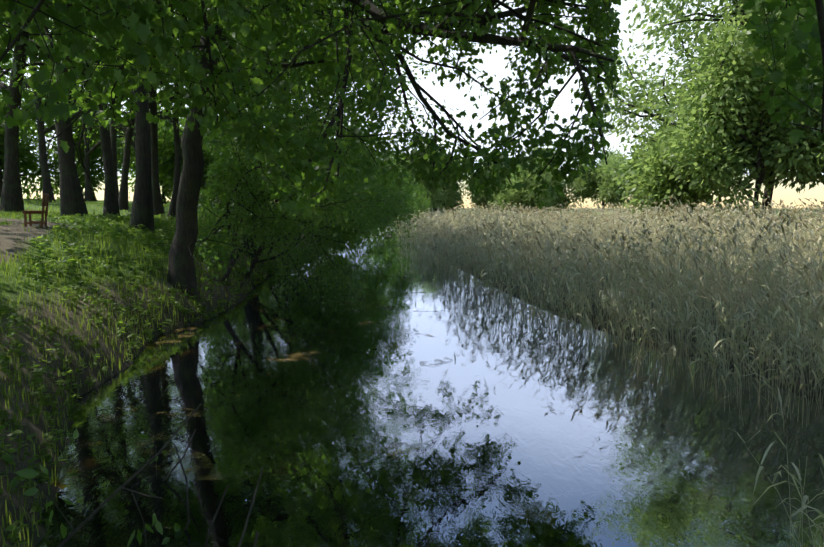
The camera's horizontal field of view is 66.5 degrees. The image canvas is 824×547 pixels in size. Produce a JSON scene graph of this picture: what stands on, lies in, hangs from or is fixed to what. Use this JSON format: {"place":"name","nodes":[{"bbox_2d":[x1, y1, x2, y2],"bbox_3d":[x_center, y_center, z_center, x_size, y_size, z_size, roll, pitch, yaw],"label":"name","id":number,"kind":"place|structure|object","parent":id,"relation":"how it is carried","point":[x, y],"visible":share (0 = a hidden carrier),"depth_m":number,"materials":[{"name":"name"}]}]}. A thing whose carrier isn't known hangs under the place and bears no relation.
{"place":"outdoors","nodes":[
{"label":"outdoors","id":0,"kind":"place"},
{"bbox_2d":[0,198,823,546],"bbox_3d":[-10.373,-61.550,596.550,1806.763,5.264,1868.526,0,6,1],"label":"ground","id":1,"kind":"structure","parent":0,"point":[12,234],"depth_m":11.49,"materials":[{"name":"green plant"}]},
{"bbox_2d":[0,77,34,138],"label":"park tree","id":2,"kind":"object","parent":1,"relation":"on","point":[1,78],"depth_m":49.27,"materials":[{"name":"green plant"}]},
{"bbox_2d":[0,117,54,179],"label":"hedge tree","id":3,"kind":"object","parent":1,"relation":"on","point":[28,155],"depth_m":62.70,"materials":[{"name":"green plant"}]},
{"bbox_2d":[22,193,48,227],"bbox_3d":[-10.449,-1.754,17.512,0.558,0.959,1.700,-3,7,-27],"label":"bench","id":4,"kind":"object","parent":1,"relation":"on","point":[43,211],"visible":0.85,"depth_m":16.93,"materials":[{"name":"brown wood"}]},
{"bbox_2d":[0,58,90,199],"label":"hedge tree","id":5,"kind":"object","parent":1,"relation":"on","point":[54,156],"depth_m":64.98,"materials":[{"name":"green plant"}]},
{"bbox_2d":[2,88,132,200],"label":"hedge tree","id":6,"kind":"object","parent":1,"relation":"on","point":[93,161],"depth_m":66.79,"materials":[{"name":"green plant"}]},
{"bbox_2d":[0,17,174,201],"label":"park tree","id":7,"kind":"object","parent":1,"relation":"on","point":[88,195],"depth_m":60.00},
{"bbox_2d":[0,18,185,202],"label":"park tree","id":8,"kind":"object","parent":1,"relation":"on","point":[47,188],"depth_m":41.61,"materials":[{"name":"plant"}]},
{"bbox_2d":[0,0,196,211],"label":"park tree","id":9,"kind":"object","parent":1,"relation":"on","point":[11,197],"depth_m":24.70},
{"bbox_2d":[0,0,222,218],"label":"park tree","id":10,"kind":"object","parent":1,"relation":"on","point":[110,204],"depth_m":25.14,"materials":[{"name":"plant"}]},
{"bbox_2d":[33,29,222,148],"bbox_3d":[-22.404,-15.665,52.383,20.219,20.316,18.523,0,6,1],"label":"park tree","id":11,"kind":"object","parent":1,"relation":"on","point":[79,123],"depth_m":53.13,"materials":[{"name":"green plant"}]},
{"bbox_2d":[0,403,263,546],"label":"twigs","id":12,"kind":"object","parent":1,"relation":"on","point":[80,526],"depth_m":3.88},
{"bbox_2d":[97,105,186,201],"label":"hedge tree","id":13,"kind":"object","parent":1,"relation":"on","point":[120,150],"depth_m":65.37,"materials":[{"name":"green plant"}]},
{"bbox_2d":[0,10,304,214],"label":"park tree","id":14,"kind":"object","parent":1,"relation":"on","point":[158,207],"depth_m":31.08,"materials":[{"name":"plant"}]},
{"bbox_2d":[119,118,185,203],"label":"hedge tree","id":15,"kind":"object","parent":1,"relation":"on","point":[133,183],"depth_m":77.36,"materials":[{"name":"green plant"}]},
{"bbox_2d":[21,7,299,217],"bbox_3d":[-11.276,-11.929,32.652,15.617,18.406,12.170,0,6,1],"label":"park tree","id":16,"kind":"object","parent":1,"relation":"on","point":[177,170],"depth_m":29.71,"materials":[{"name":"plant"}]},
{"bbox_2d":[3,3,318,209],"bbox_3d":[-15.341,-13.770,33.046,22.740,21.040,12.012,0,6,1],"label":"park tree","id":17,"kind":"object","parent":1,"relation":"on","point":[123,199],"depth_m":33.75,"materials":[{"name":"plant"}]},
{"bbox_2d":[15,0,328,232],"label":"park tree","id":18,"kind":"object","parent":1,"relation":"on","point":[142,212],"depth_m":20.51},
{"bbox_2d":[49,0,332,216],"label":"park tree","id":19,"kind":"object","parent":1,"relation":"on","point":[72,200],"depth_m":23.40,"materials":[{"name":"plant"}]},
{"bbox_2d":[95,16,292,196],"bbox_3d":[-14.229,-13.885,40.571,16.906,19.295,14.032,0,6,1],"label":"park tree","id":20,"kind":"object","parent":1,"relation":"on","point":[113,138],"depth_m":37.78,"materials":[{"name":"plant"}]},
{"bbox_2d":[158,113,238,199],"bbox_3d":[-20.832,-12.580,64.769,13.493,12.001,11.083,0,6,1],"label":"hedge tree","id":21,"kind":"object","parent":1,"relation":"on","point":[169,165],"depth_m":61.99,"materials":[{"name":"green plant"}]},
{"bbox_2d":[13,0,416,173],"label":"park tree","id":22,"kind":"object","parent":1,"relation":"on","point":[223,69],"depth_m":27.49,"materials":[{"name":"green plant"}]},
{"bbox_2d":[146,98,384,290],"bbox_3d":[-3.961,-2.314,17.513,6.698,5.407,8.329,0,6,1],"label":"bush","id":23,"kind":"object","parent":1,"relation":"on","point":[339,195],"depth_m":15.87,"materials":[{"name":"green plant"}]},
{"bbox_2d":[146,58,393,293],"bbox_3d":[-4.100,-2.468,20.823,6.514,8.248,8.551,4,7,33],"label":"bush","id":24,"kind":"object","parent":1,"relation":"on","point":[355,235],"depth_m":20.05,"materials":[{"name":"green plant"}]},
{"bbox_2d":[147,0,420,259],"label":"park tree","id":25,"kind":"object","parent":1,"relation":"on","point":[223,51],"depth_m":24.06,"materials":[{"name":"green plant"}]},
{"bbox_2d":[200,126,411,264],"bbox_3d":[-4.429,-2.908,26.683,8.889,6.378,7.704,0,6,1],"label":"bush","id":26,"kind":"object","parent":1,"relation":"on","point":[378,160],"depth_m":26.80,"materials":[{"name":"green plant"}]},
{"bbox_2d":[203,77,418,285],"bbox_3d":[-3.512,-1.829,23.177,7.668,10.015,10.595,0,6,1],"label":"bush","id":27,"kind":"object","parent":1,"relation":"on","point":[386,202],"depth_m":22.09,"materials":[{"name":"green plant"}]},
{"bbox_2d":[39,0,622,294],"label":"tree","id":28,"kind":"object","parent":1,"relation":"on","point":[452,173],"depth_m":11.45,"materials":[{"name":"green plant"}]},
{"bbox_2d":[261,122,412,252],"bbox_3d":[-4.712,-4.107,35.529,10.094,9.462,9.128,0,6,1],"label":"bush","id":29,"kind":"object","parent":1,"relation":"on","point":[393,181],"depth_m":36.21,"materials":[{"name":"green plant"}]},
{"bbox_2d":[284,120,398,258],"bbox_3d":[-4.135,-3.846,30.980,7.151,7.741,7.712,0,6,1],"label":"bush","id":30,"kind":"object","parent":1,"relation":"on","point":[358,175],"depth_m":30.50,"materials":[{"name":"green plant"}]},
{"bbox_2d":[284,0,437,210],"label":"park tree","id":31,"kind":"object","parent":1,"relation":"on","point":[411,98],"depth_m":40.66,"materials":[{"name":"green plant"}]},
{"bbox_2d":[300,159,424,244],"bbox_3d":[-4.763,-5.044,44.220,12.276,10.147,8.480,0,6,1],"label":"bush","id":32,"kind":"object","parent":1,"relation":"on","point":[404,208],"depth_m":43.59,"materials":[{"name":"green plant"}]},
{"bbox_2d":[370,132,425,229],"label":"bush","id":33,"kind":"object","parent":1,"relation":"on","point":[414,197],"depth_m":72.70,"materials":[{"name":"green plant"}]},
{"bbox_2d":[368,153,434,222],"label":"bush","id":34,"kind":"object","parent":1,"relation":"on","point":[422,205],"depth_m":88.43,"materials":[{"name":"green plant"}]},
{"bbox_2d":[380,155,425,234],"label":"bush","id":35,"kind":"object","parent":1,"relation":"on","point":[418,186],"depth_m":59.22,"materials":[{"name":"green plant"}]},
{"bbox_2d":[0,0,823,217],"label":"tree","id":36,"kind":"object","parent":1,"relation":"on","point":[110,31],"depth_m":7.01,"materials":[{"name":"green plant"}]},
{"bbox_2d":[400,153,443,217],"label":"bush","id":37,"kind":"object","parent":1,"relation":"on","point":[433,192],"depth_m":109.11,"materials":[{"name":"green plant"}]},
{"bbox_2d":[423,135,466,218],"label":"bush","id":38,"kind":"object","parent":1,"relation":"on","point":[452,202],"depth_m":128.55,"materials":[{"name":"green plant"}]},
{"bbox_2d":[462,159,521,214],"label":"bush","id":39,"kind":"object","parent":1,"relation":"on","point":[477,200],"depth_m":128.72,"materials":[{"name":"green plant"}]},
{"bbox_2d":[487,161,558,218],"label":"bush","id":40,"kind":"object","parent":1,"relation":"on","point":[529,197],"depth_m":116.20,"materials":[{"name":"green plant"}]},
{"bbox_2d":[510,146,583,212],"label":"bush","id":41,"kind":"object","parent":1,"relation":"on","point":[559,199],"depth_m":135.37,"materials":[{"name":"green plant"}]},
{"bbox_2d":[563,145,634,209],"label":"bush","id":42,"kind":"object","parent":1,"relation":"on","point":[588,186],"depth_m":130.96,"materials":[{"name":"green plant"}]},
{"bbox_2d":[609,114,747,234],"bbox_3d":[23.706,-8.898,56.344,10.747,11.225,12.578,0,6,1],"label":"bush","id":43,"kind":"object","parent":1,"relation":"on","point":[648,163],"depth_m":54.24,"materials":[{"name":"green plant"}]},
{"bbox_2d":[589,0,823,221],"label":"tree","id":44,"kind":"object","parent":1,"relation":"on","point":[672,5],"depth_m":58.75,"materials":[{"name":"green plant"}]},
{"bbox_2d":[618,0,823,213],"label":"tree","id":45,"kind":"object","parent":1,"relation":"on","point":[676,47],"depth_m":64.19,"materials":[{"name":"green plant"}]},
{"bbox_2d":[653,8,823,222],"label":"tree","id":46,"kind":"object","parent":1,"relation":"on","point":[743,87],"depth_m":49.28,"materials":[{"name":"green plant"}]},
{"bbox_2d":[748,43,823,195],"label":"tree","id":47,"kind":"object","parent":1,"relation":"on","point":[811,168],"depth_m":48.25,"materials":[{"name":"green plant"}]},
{"bbox_2d":[1,0,822,175],"bbox_3d":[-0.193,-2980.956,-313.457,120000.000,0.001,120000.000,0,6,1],"label":"sky","id":48,"kind":"structure","parent":0,"point":[492,65],"depth_m":15532.88,"materials":[{"name":"white"}]},
{"bbox_2d":[21,175,823,207],"label":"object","id":49,"kind":"structure","parent":0,"point":[787,194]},
{"bbox_2d":[35,220,823,546],"bbox_3d":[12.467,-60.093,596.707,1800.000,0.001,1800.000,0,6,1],"label":"water","id":50,"kind":"structure","parent":0,"point":[517,436],"depth_m":7.23,"materials":[{"name":"blue liquid"}]},
{"bbox_2d":[0,211,289,546],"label":"weeds","id":51,"kind":"object","parent":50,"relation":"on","point":[36,506],"visible":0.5,"depth_m":12.27,"materials":[{"name":"green plant"}]},
{"bbox_2d":[80,274,447,530],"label":"floating leaves","id":52,"kind":"object","parent":50,"relation":"on","point":[190,469],"visible":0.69,"depth_m":7.00,"materials":[{"name":"plant"}]},
{"bbox_2d":[388,199,823,261],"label":"reeds","id":53,"kind":"object","parent":50,"relation":"in","point":[422,232],"visible":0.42,"depth_m":39.67,"materials":[{"name":"beige plant"}]},
{"bbox_2d":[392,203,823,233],"bbox_3d":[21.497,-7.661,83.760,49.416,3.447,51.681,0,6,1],"label":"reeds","id":54,"kind":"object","parent":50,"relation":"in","point":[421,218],"visible":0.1,"depth_m":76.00,"materials":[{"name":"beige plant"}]},
{"bbox_2d":[407,196,823,428],"bbox_3d":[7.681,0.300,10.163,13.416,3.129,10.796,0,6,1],"label":"reeds","id":55,"kind":"object","parent":50,"relation":"in","point":[806,299],"visible":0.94,"depth_m":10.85,"materials":[{"name":"plant"}]},
{"bbox_2d":[729,428,823,546],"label":"reeds","id":56,"kind":"object","parent":50,"relation":"in","point":[803,502],"visible":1,"depth_m":4.16,"materials":[{"name":"green plant"}]},
{"bbox_2d":[427,204,440,217],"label":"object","id":57,"kind":"structure","parent":0,"point":[435,209],"depth_m":150.34,"materials":[{"name":"beige"}]}
]}

